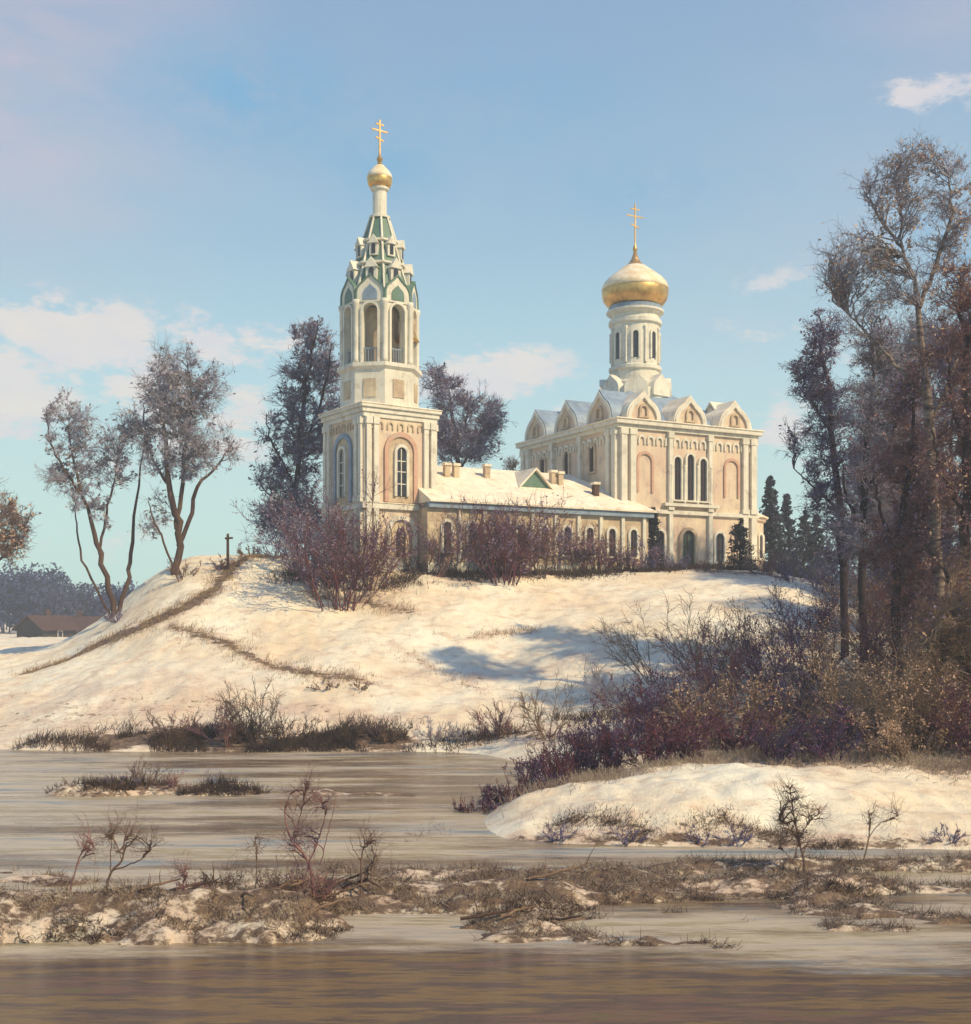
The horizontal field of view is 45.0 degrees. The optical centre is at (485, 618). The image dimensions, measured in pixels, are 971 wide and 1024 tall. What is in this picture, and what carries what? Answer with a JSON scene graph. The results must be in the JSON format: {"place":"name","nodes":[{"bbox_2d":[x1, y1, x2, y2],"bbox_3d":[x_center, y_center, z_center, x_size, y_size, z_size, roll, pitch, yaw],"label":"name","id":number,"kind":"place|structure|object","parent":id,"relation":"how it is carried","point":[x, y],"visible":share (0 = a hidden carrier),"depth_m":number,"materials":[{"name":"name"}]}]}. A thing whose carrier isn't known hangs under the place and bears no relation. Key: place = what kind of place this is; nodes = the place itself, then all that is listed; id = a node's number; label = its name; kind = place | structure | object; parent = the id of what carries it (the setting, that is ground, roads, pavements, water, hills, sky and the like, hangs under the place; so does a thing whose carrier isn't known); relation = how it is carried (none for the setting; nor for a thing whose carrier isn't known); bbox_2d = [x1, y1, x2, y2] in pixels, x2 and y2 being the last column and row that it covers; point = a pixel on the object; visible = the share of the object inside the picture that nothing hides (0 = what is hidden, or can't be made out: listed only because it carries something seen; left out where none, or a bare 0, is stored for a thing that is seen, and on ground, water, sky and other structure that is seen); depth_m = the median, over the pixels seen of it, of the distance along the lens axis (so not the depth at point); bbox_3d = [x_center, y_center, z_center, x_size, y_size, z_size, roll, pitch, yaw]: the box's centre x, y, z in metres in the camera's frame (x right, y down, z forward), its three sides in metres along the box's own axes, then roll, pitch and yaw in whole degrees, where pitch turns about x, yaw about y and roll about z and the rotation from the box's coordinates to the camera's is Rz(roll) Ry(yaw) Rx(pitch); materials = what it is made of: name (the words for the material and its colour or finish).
{"place":"outdoors","nodes":[
{"label":"outdoors","id":0,"kind":"place"},
{"bbox_2d":[0,553,970,948],"bbox_3d":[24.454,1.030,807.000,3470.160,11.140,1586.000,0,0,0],"label":"ground","id":1,"kind":"structure","parent":0,"point":[166,673],"depth_m":57.73,"materials":[{"name":"snow"}]},
{"bbox_2d":[0,477,41,571],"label":"bare tree","id":2,"kind":"object","parent":1,"relation":"on","point":[13,537],"visible":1,"depth_m":86.08,"materials":[{"name":"brown plant"}]},
{"bbox_2d":[11,610,81,637],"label":"cottage","id":3,"kind":"structure","parent":1,"relation":"on","point":[46,624],"depth_m":183.01,"materials":[{"name":"wood"}]},
{"bbox_2d":[33,386,151,618],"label":"bare tree","id":4,"kind":"object","parent":1,"relation":"on","point":[63,473],"visible":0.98,"depth_m":76.80,"materials":[{"name":"brown plant"}]},
{"bbox_2d":[65,814,123,891],"bbox_3d":[-7.770,4.771,23.247,1.244,1.907,1.149,0,0,0],"label":"sapling","id":5,"kind":"object","parent":1,"relation":"on","point":[86,848],"visible":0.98,"depth_m":23.29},
{"bbox_2d":[87,798,171,888],"bbox_3d":[-7.000,4.647,23.372,1.590,2.201,1.247,0,0,24],"label":"sapling","id":6,"kind":"object","parent":1,"relation":"on","point":[112,834],"visible":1,"depth_m":23.39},
{"bbox_2d":[114,755,173,788],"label":"bush","id":7,"kind":"object","parent":1,"relation":"on","point":[134,772],"visible":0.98,"depth_m":40.27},
{"bbox_2d":[44,773,272,795],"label":"islet grass","id":8,"kind":"structure","parent":1,"relation":"on","point":[220,787],"depth_m":40.09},
{"bbox_2d":[106,329,244,575],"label":"bare tree","id":9,"kind":"object","parent":1,"relation":"on","point":[189,454],"visible":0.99,"depth_m":76.48,"materials":[{"name":"brown plant"}]},
{"bbox_2d":[145,705,206,740],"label":"shrub","id":10,"kind":"object","parent":1,"relation":"on","point":[194,723],"visible":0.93,"depth_m":54.11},
{"bbox_2d":[174,695,247,747],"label":"shrub","id":11,"kind":"object","parent":1,"relation":"on","point":[226,730],"visible":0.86,"depth_m":53.73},
{"bbox_2d":[207,674,285,746],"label":"shrub","id":12,"kind":"object","parent":1,"relation":"on","point":[252,723],"visible":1,"depth_m":53.72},
{"bbox_2d":[213,822,282,888],"bbox_3d":[-4.770,4.920,23.707,1.599,1.581,1.093,0,0,0],"label":"sapling","id":13,"kind":"object","parent":1,"relation":"on","point":[256,857],"visible":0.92,"depth_m":23.60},
{"bbox_2d":[242,854,302,890],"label":"bush","id":14,"kind":"object","parent":1,"relation":"on","point":[260,880],"visible":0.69,"depth_m":23.29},
{"bbox_2d":[257,712,321,741],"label":"shrub","id":15,"kind":"object","parent":1,"relation":"on","point":[303,734],"visible":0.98,"depth_m":53.70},
{"bbox_2d":[239,851,339,900],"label":"bush","id":16,"kind":"object","parent":1,"relation":"on","point":[303,878],"visible":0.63,"depth_m":24.00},
{"bbox_2d":[242,315,339,555],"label":"bare tree","id":17,"kind":"object","parent":1,"relation":"on","point":[301,441],"visible":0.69,"depth_m":85.46,"materials":[{"name":"brown plant"}]},
{"bbox_2d":[230,479,358,570],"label":"bush","id":18,"kind":"object","parent":1,"relation":"on","point":[283,520],"visible":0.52,"depth_m":74.96,"materials":[{"name":"brown plant"}]},
{"bbox_2d":[266,762,346,895],"bbox_3d":[-3.683,4.462,24.227,1.634,3.142,1.309,0,0,26],"label":"sapling","id":19,"kind":"object","parent":1,"relation":"on","point":[292,839],"visible":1,"depth_m":24.19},
{"bbox_2d":[272,495,358,589],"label":"bush","id":20,"kind":"object","parent":1,"relation":"on","point":[313,541],"visible":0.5,"depth_m":72.26,"materials":[{"name":"brown plant"}]},
{"bbox_2d":[256,468,432,610],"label":"bush","id":21,"kind":"object","parent":1,"relation":"on","point":[336,571],"visible":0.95,"depth_m":70.73,"materials":[{"name":"brown plant"}]},
{"bbox_2d":[11,695,699,752],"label":"shore grass","id":22,"kind":"structure","parent":1,"relation":"on","point":[313,743],"depth_m":53.75,"materials":[{"name":"plant"}]},
{"bbox_2d":[308,501,421,590],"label":"bush","id":23,"kind":"object","parent":1,"relation":"on","point":[377,568],"visible":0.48,"depth_m":73.41,"materials":[{"name":"brown plant"}]},
{"bbox_2d":[344,814,397,894],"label":"sapling","id":24,"kind":"object","parent":1,"relation":"on","point":[369,841],"visible":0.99,"depth_m":24.59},
{"bbox_2d":[3,552,758,709],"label":"dry grass","id":25,"kind":"structure","parent":1,"relation":"on","point":[186,629],"depth_m":69.51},
{"bbox_2d":[410,492,486,577],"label":"bush","id":26,"kind":"object","parent":1,"relation":"on","point":[440,561],"visible":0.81,"depth_m":75.73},
{"bbox_2d":[1,874,915,945],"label":"bank stubble","id":27,"kind":"object","parent":1,"relation":"on","point":[335,930],"visible":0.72,"depth_m":22.62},
{"bbox_2d":[419,357,514,467],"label":"bare tree","id":28,"kind":"object","parent":1,"relation":"on","point":[451,439],"visible":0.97,"depth_m":101.37,"materials":[{"name":"brown plant"}]},
{"bbox_2d":[409,492,524,573],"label":"bush","id":29,"kind":"object","parent":1,"relation":"on","point":[425,545],"visible":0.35,"depth_m":76.83,"materials":[{"name":"brown plant"}]},
{"bbox_2d":[0,527,960,633],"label":"wood","id":30,"kind":"object","parent":1,"relation":"on","point":[24,594],"visible":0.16,"depth_m":226.63,"materials":[{"name":"plant"}]},
{"bbox_2d":[0,848,970,949],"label":"weeds","id":31,"kind":"object","parent":1,"relation":"on","point":[561,874],"visible":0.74,"depth_m":24.59,"materials":[{"name":"plant"}]},
{"bbox_2d":[428,492,561,585],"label":"bush","id":32,"kind":"object","parent":1,"relation":"on","point":[503,535],"visible":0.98,"depth_m":74.83,"materials":[{"name":"brown plant"}]},
{"bbox_2d":[464,700,526,737],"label":"shrub","id":33,"kind":"object","parent":1,"relation":"on","point":[480,722],"visible":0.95,"depth_m":53.26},
{"bbox_2d":[475,762,546,801],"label":"shrub","id":34,"kind":"object","parent":1,"relation":"on","point":[505,792],"visible":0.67,"depth_m":36.71,"materials":[{"name":"brown plant"}]},
{"bbox_2d":[256,560,803,596],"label":"yard grass","id":35,"kind":"structure","parent":1,"relation":"on","point":[582,572],"depth_m":77.17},
{"bbox_2d":[491,496,578,574],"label":"bush","id":36,"kind":"object","parent":1,"relation":"on","point":[548,549],"visible":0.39,"depth_m":77.46,"materials":[{"name":"brown plant"}]},
{"bbox_2d":[507,751,567,789],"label":"shrub","id":37,"kind":"object","parent":1,"relation":"on","point":[537,774],"visible":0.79,"depth_m":37.49,"materials":[{"name":"brown plant"}]},
{"bbox_2d":[318,120,768,572],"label":"church","id":38,"kind":"structure","parent":1,"relation":"on","point":[628,447],"depth_m":83.47,"materials":[{"name":"beige paint"}]},
{"bbox_2d":[489,485,597,578],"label":"bush","id":39,"kind":"object","parent":1,"relation":"on","point":[546,559],"visible":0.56,"depth_m":77.48,"materials":[{"name":"brown plant"}]},
{"bbox_2d":[514,665,578,740],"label":"shrub","id":40,"kind":"object","parent":1,"relation":"on","point":[539,726],"visible":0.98,"depth_m":51.12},
{"bbox_2d":[525,726,583,783],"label":"shrub","id":41,"kind":"object","parent":1,"relation":"on","point":[558,764],"visible":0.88,"depth_m":38.03,"materials":[{"name":"brown plant"}]},
{"bbox_2d":[539,718,617,786],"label":"shrub","id":42,"kind":"object","parent":1,"relation":"on","point":[588,764],"visible":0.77,"depth_m":38.42,"materials":[{"name":"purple plant"}]},
{"bbox_2d":[559,515,599,569],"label":"bush","id":43,"kind":"object","parent":1,"relation":"on","point":[579,552],"visible":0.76,"depth_m":80.87,"materials":[{"name":"brown plant"}]},
{"bbox_2d":[555,704,639,772],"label":"shrub","id":44,"kind":"object","parent":1,"relation":"on","point":[597,747],"visible":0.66,"depth_m":38.53,"materials":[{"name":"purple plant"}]},
{"bbox_2d":[573,529,628,569],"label":"bush","id":45,"kind":"object","parent":1,"relation":"on","point":[597,548],"visible":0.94,"depth_m":80.98,"materials":[{"name":"brown plant"}]},
{"bbox_2d":[578,649,633,710],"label":"shrub","id":46,"kind":"object","parent":1,"relation":"on","point":[599,682],"visible":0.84,"depth_m":54.80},
{"bbox_2d":[569,713,643,772],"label":"shrub","id":47,"kind":"object","parent":1,"relation":"on","point":[613,742],"visible":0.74,"depth_m":38.48,"materials":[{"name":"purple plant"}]},
{"bbox_2d":[587,603,655,684],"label":"shrub","id":48,"kind":"object","parent":1,"relation":"on","point":[620,640],"visible":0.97,"depth_m":57.66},
{"bbox_2d":[588,682,670,750],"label":"shrub","id":49,"kind":"object","parent":1,"relation":"on","point":[640,723],"visible":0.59,"depth_m":44.41,"materials":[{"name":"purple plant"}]},
{"bbox_2d":[584,658,687,728],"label":"shrub","id":50,"kind":"object","parent":1,"relation":"on","point":[627,699],"visible":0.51,"depth_m":49.24,"materials":[{"name":"brown plant"}]},
{"bbox_2d":[618,535,668,570],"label":"bush","id":51,"kind":"object","parent":1,"relation":"on","point":[653,555],"visible":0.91,"depth_m":81.19,"materials":[{"name":"brown plant"}]},
{"bbox_2d":[599,706,694,767],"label":"shrub","id":52,"kind":"object","parent":1,"relation":"on","point":[647,753],"visible":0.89,"depth_m":38.06,"materials":[{"name":"brown plant"}]},
{"bbox_2d":[647,507,668,566],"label":"fir tree","id":53,"kind":"object","parent":1,"relation":"on","point":[653,526],"visible":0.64,"depth_m":84.83,"materials":[{"name":"green plant"}]},
{"bbox_2d":[627,680,702,746],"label":"shrub","id":54,"kind":"object","parent":1,"relation":"on","point":[662,705],"visible":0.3,"depth_m":44.98,"materials":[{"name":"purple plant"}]},
{"bbox_2d":[635,586,733,677],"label":"shrub","id":55,"kind":"object","parent":1,"relation":"on","point":[677,630],"visible":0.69,"depth_m":57.27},
{"bbox_2d":[643,700,733,762],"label":"shrub","id":56,"kind":"object","parent":1,"relation":"on","point":[684,745],"visible":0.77,"depth_m":38.54,"materials":[{"name":"brown plant"}]},
{"bbox_2d":[641,645,750,726],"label":"shrub","id":57,"kind":"object","parent":1,"relation":"on","point":[679,681],"visible":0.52,"depth_m":48.03,"materials":[{"name":"brown plant"}]},
{"bbox_2d":[639,662,761,748],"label":"shrub","id":58,"kind":"object","parent":1,"relation":"on","point":[706,704],"visible":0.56,"depth_m":44.02,"materials":[{"name":"brown plant"}]},
{"bbox_2d":[647,598,782,689],"bbox_3d":[11.081,1.204,55.790,6.240,4.715,5.409,0,0,0],"label":"shrub","id":59,"kind":"object","parent":1,"relation":"on","point":[734,636],"visible":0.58,"depth_m":55.31,"materials":[{"name":"brown plant"}]},
{"bbox_2d":[477,646,970,816],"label":"thicket grass","id":60,"kind":"structure","parent":1,"relation":"on","point":[719,757],"depth_m":38.22,"materials":[{"name":"plant"}]},
{"bbox_2d":[653,626,814,712],"bbox_3d":[10.452,2.214,50.043,6.198,3.859,6.205,0,0,0],"label":"shrub","id":61,"kind":"object","parent":1,"relation":"on","point":[718,664],"visible":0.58,"depth_m":50.38,"materials":[{"name":"brown plant"}]},
{"bbox_2d":[688,694,783,753],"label":"shrub","id":62,"kind":"object","parent":1,"relation":"on","point":[725,739],"visible":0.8,"depth_m":39.55,"materials":[{"name":"brown plant"}]},
{"bbox_2d":[678,596,794,688],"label":"shrub","id":63,"kind":"object","parent":1,"relation":"on","point":[746,646],"visible":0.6,"depth_m":54.31,"materials":[{"name":"brown plant"}]},
{"bbox_2d":[720,518,757,570],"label":"fir tree","id":64,"kind":"object","parent":1,"relation":"on","point":[738,530],"visible":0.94,"depth_m":81.80,"materials":[{"name":"green plant"}]},
{"bbox_2d":[523,801,968,849],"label":"bank grass","id":65,"kind":"structure","parent":1,"relation":"on","point":[711,820],"depth_m":31.63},
{"bbox_2d":[715,663,830,746],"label":"shrub","id":66,"kind":"object","parent":1,"relation":"on","point":[759,699],"visible":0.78,"depth_m":43.22,"materials":[{"name":"brown plant"}]},
{"bbox_2d":[758,475,791,571],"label":"fir tree","id":67,"kind":"object","parent":1,"relation":"on","point":[772,533],"visible":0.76,"depth_m":103.64,"materials":[{"name":"green plant"}]},
{"bbox_2d":[745,704,814,764],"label":"shrub","id":68,"kind":"object","parent":1,"relation":"on","point":[790,746],"visible":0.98,"depth_m":38.16,"materials":[{"name":"brown plant"}]},
{"bbox_2d":[775,493,796,572],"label":"fir tree","id":69,"kind":"object","parent":1,"relation":"on","point":[788,521],"visible":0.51,"depth_m":111.75,"materials":[{"name":"green plant"}]},
{"bbox_2d":[730,612,845,719],"bbox_3d":[12.340,1.941,47.987,5.581,4.620,5.080,0,0,0],"label":"shrub","id":70,"kind":"object","parent":1,"relation":"on","point":[777,665],"visible":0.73,"depth_m":47.49,"materials":[{"name":"brown plant"}]},
{"bbox_2d":[746,667,831,731],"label":"shrub","id":71,"kind":"object","parent":1,"relation":"on","point":[772,699],"visible":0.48,"depth_m":44.55,"materials":[{"name":"brown plant"}]},
{"bbox_2d":[764,773,834,871],"bbox_3d":[7.384,4.949,27.578,1.646,2.772,1.638,0,0,0],"label":"sapling","id":72,"kind":"object","parent":1,"relation":"on","point":[797,835],"visible":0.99,"depth_m":27.55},
{"bbox_2d":[787,509,819,577],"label":"fir tree","id":73,"kind":"object","parent":1,"relation":"on","point":[804,525],"visible":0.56,"depth_m":107.66,"materials":[{"name":"green plant"}]},
{"bbox_2d":[755,573,856,644],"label":"shrub","id":74,"kind":"object","parent":1,"relation":"on","point":[797,609],"visible":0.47,"depth_m":61.91,"materials":[{"name":"brown plant"}]},
{"bbox_2d":[748,608,871,714],"bbox_3d":[14.162,1.783,48.486,5.511,4.497,5.133,0,0,-24],"label":"shrub","id":75,"kind":"object","parent":1,"relation":"on","point":[817,663],"visible":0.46,"depth_m":48.21,"materials":[{"name":"brown plant"}]},
{"bbox_2d":[795,514,834,584],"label":"fir tree","id":76,"kind":"object","parent":1,"relation":"on","point":[812,540],"visible":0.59,"depth_m":99.76,"materials":[{"name":"green plant"}]},
{"bbox_2d":[761,563,889,669],"bbox_3d":[16.184,-0.064,55.209,6.374,5.353,5.614,0,0,19],"label":"shrub","id":77,"kind":"object","parent":1,"relation":"on","point":[829,610],"visible":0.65,"depth_m":55.52,"materials":[{"name":"brown plant"}]},
{"bbox_2d":[778,307,875,657],"bbox_3d":[17.087,-6.653,57.816,5.201,17.777,4.515,0,0,0],"label":"bare tree","id":78,"kind":"object","parent":1,"relation":"on","point":[815,391],"visible":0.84,"depth_m":57.79,"materials":[{"name":"brown plant"}]},
{"bbox_2d":[795,700,861,760],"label":"shrub","id":79,"kind":"object","parent":1,"relation":"on","point":[821,745],"visible":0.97,"depth_m":38.32,"materials":[{"name":"brown plant"}]},
{"bbox_2d":[812,699,880,752],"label":"shrub","id":80,"kind":"object","parent":1,"relation":"on","point":[851,728],"visible":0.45,"depth_m":40.09,"materials":[{"name":"brown plant"}]},
{"bbox_2d":[781,636,916,741],"bbox_3d":[13.556,2.644,43.106,4.076,4.003,4.438,0,0,-42],"label":"shrub","id":81,"kind":"object","parent":1,"relation":"on","point":[823,678],"visible":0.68,"depth_m":43.02,"materials":[{"name":"brown plant"}]},
{"bbox_2d":[800,596,917,673],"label":"shrub","id":82,"kind":"object","parent":1,"relation":"on","point":[846,627],"visible":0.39,"depth_m":53.88,"materials":[{"name":"brown plant"}]},
{"bbox_2d":[801,564,922,645],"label":"shrub","id":83,"kind":"object","parent":1,"relation":"on","point":[869,594],"visible":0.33,"depth_m":60.86,"materials":[{"name":"brown plant"}]},
{"bbox_2d":[808,420,921,602],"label":"bare tree","id":84,"kind":"object","parent":1,"relation":"on","point":[849,569],"visible":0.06,"depth_m":73.68,"materials":[{"name":"brown plant"}]},
{"bbox_2d":[811,672,932,750],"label":"shrub","id":85,"kind":"object","parent":1,"relation":"on","point":[888,696],"visible":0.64,"depth_m":40.38,"materials":[{"name":"brown plant"}]},
{"bbox_2d":[824,288,922,661],"bbox_3d":[18.225,-6.361,55.118,4.893,18.121,4.447,0,0,0],"label":"bare tree","id":86,"kind":"object","parent":1,"relation":"on","point":[876,368],"visible":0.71,"depth_m":54.73,"materials":[{"name":"brown plant"}]},
{"bbox_2d":[837,705,912,764],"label":"shrub","id":87,"kind":"object","parent":1,"relation":"on","point":[888,725],"visible":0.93,"depth_m":38.49,"materials":[{"name":"brown plant"}]},
{"bbox_2d":[846,790,906,861],"bbox_3d":[9.418,5.138,28.306,1.395,2.035,1.095,0,0,0],"label":"sapling","id":88,"kind":"object","parent":1,"relation":"on","point":[885,821],"visible":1,"depth_m":28.19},
{"bbox_2d":[800,602,953,690],"bbox_3d":[16.759,1.292,49.653,6.292,4.118,4.764,0,0,0],"label":"shrub","id":89,"kind":"object","parent":1,"relation":"on","point":[866,648],"visible":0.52,"depth_m":49.43,"materials":[{"name":"brown plant"}]},
{"bbox_2d":[825,583,928,657],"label":"shrub","id":90,"kind":"object","parent":1,"relation":"on","point":[886,612],"visible":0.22,"depth_m":55.51,"materials":[{"name":"brown plant"}]},
{"bbox_2d":[808,128,970,649],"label":"bare tree","id":91,"kind":"object","parent":1,"relation":"on","point":[841,290],"visible":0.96,"depth_m":49.87,"materials":[{"name":"brown plant"}]},
{"bbox_2d":[828,603,952,686],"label":"shrub","id":92,"kind":"object","parent":1,"relation":"on","point":[912,632],"visible":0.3,"depth_m":49.57,"materials":[{"name":"brown plant"}]},
{"bbox_2d":[835,288,963,515],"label":"bare tree","id":93,"kind":"object","parent":1,"relation":"on","point":[912,333],"visible":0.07,"depth_m":77.18,"materials":[{"name":"brown plant"}]},
{"bbox_2d":[845,355,970,681],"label":"bare tree","id":94,"kind":"object","parent":1,"relation":"on","point":[893,551],"visible":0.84,"depth_m":50.72,"materials":[{"name":"brown plant"}]},
{"bbox_2d":[847,468,970,631],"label":"bare tree","id":95,"kind":"object","parent":1,"relation":"on","point":[888,579],"visible":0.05,"depth_m":63.74,"materials":[{"name":"brown plant"}]},
{"bbox_2d":[855,629,967,736],"bbox_3d":[15.256,2.396,41.789,3.681,4.273,3.580,0,0,0],"label":"shrub","id":96,"kind":"object","parent":1,"relation":"on","point":[920,665],"visible":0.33,"depth_m":41.97,"materials":[{"name":"brown plant"}]},
{"bbox_2d":[867,273,970,574],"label":"bare tree","id":97,"kind":"object","parent":1,"relation":"on","point":[945,365],"visible":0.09,"depth_m":69.88,"materials":[{"name":"brown plant"}]},
{"bbox_2d":[892,714,950,757],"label":"shrub","id":98,"kind":"object","parent":1,"relation":"on","point":[929,742],"visible":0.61,"depth_m":40.09,"materials":[{"name":"brown plant"}]},
{"bbox_2d":[878,545,970,738],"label":"shrub","id":99,"kind":"object","parent":1,"relation":"on","point":[959,646],"visible":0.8,"depth_m":42.63,"materials":[{"name":"brown plant"}]},
{"bbox_2d":[878,649,970,754],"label":"shrub","id":100,"kind":"object","parent":1,"relation":"on","point":[927,706],"visible":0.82,"depth_m":40.41,"materials":[{"name":"brown plant"}]},
{"bbox_2d":[893,246,970,679],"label":"bare tree","id":101,"kind":"object","parent":1,"relation":"on","point":[950,493],"visible":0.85,"depth_m":46.79,"materials":[{"name":"brown plant"}]},
{"bbox_2d":[909,672,970,756],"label":"shrub","id":102,"kind":"object","parent":1,"relation":"on","point":[964,733],"visible":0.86,"depth_m":39.66,"materials":[{"name":"brown plant"}]},
{"bbox_2d":[0,749,970,1023],"bbox_3d":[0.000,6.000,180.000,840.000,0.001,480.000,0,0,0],"label":"river","id":103,"kind":"structure","parent":0,"point":[778,967],"depth_m":21.59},
{"bbox_2d":[0,0,970,614],"label":"sky","id":104,"kind":"structure","parent":0,"point":[196,170],"materials":[{"name":"blue"}]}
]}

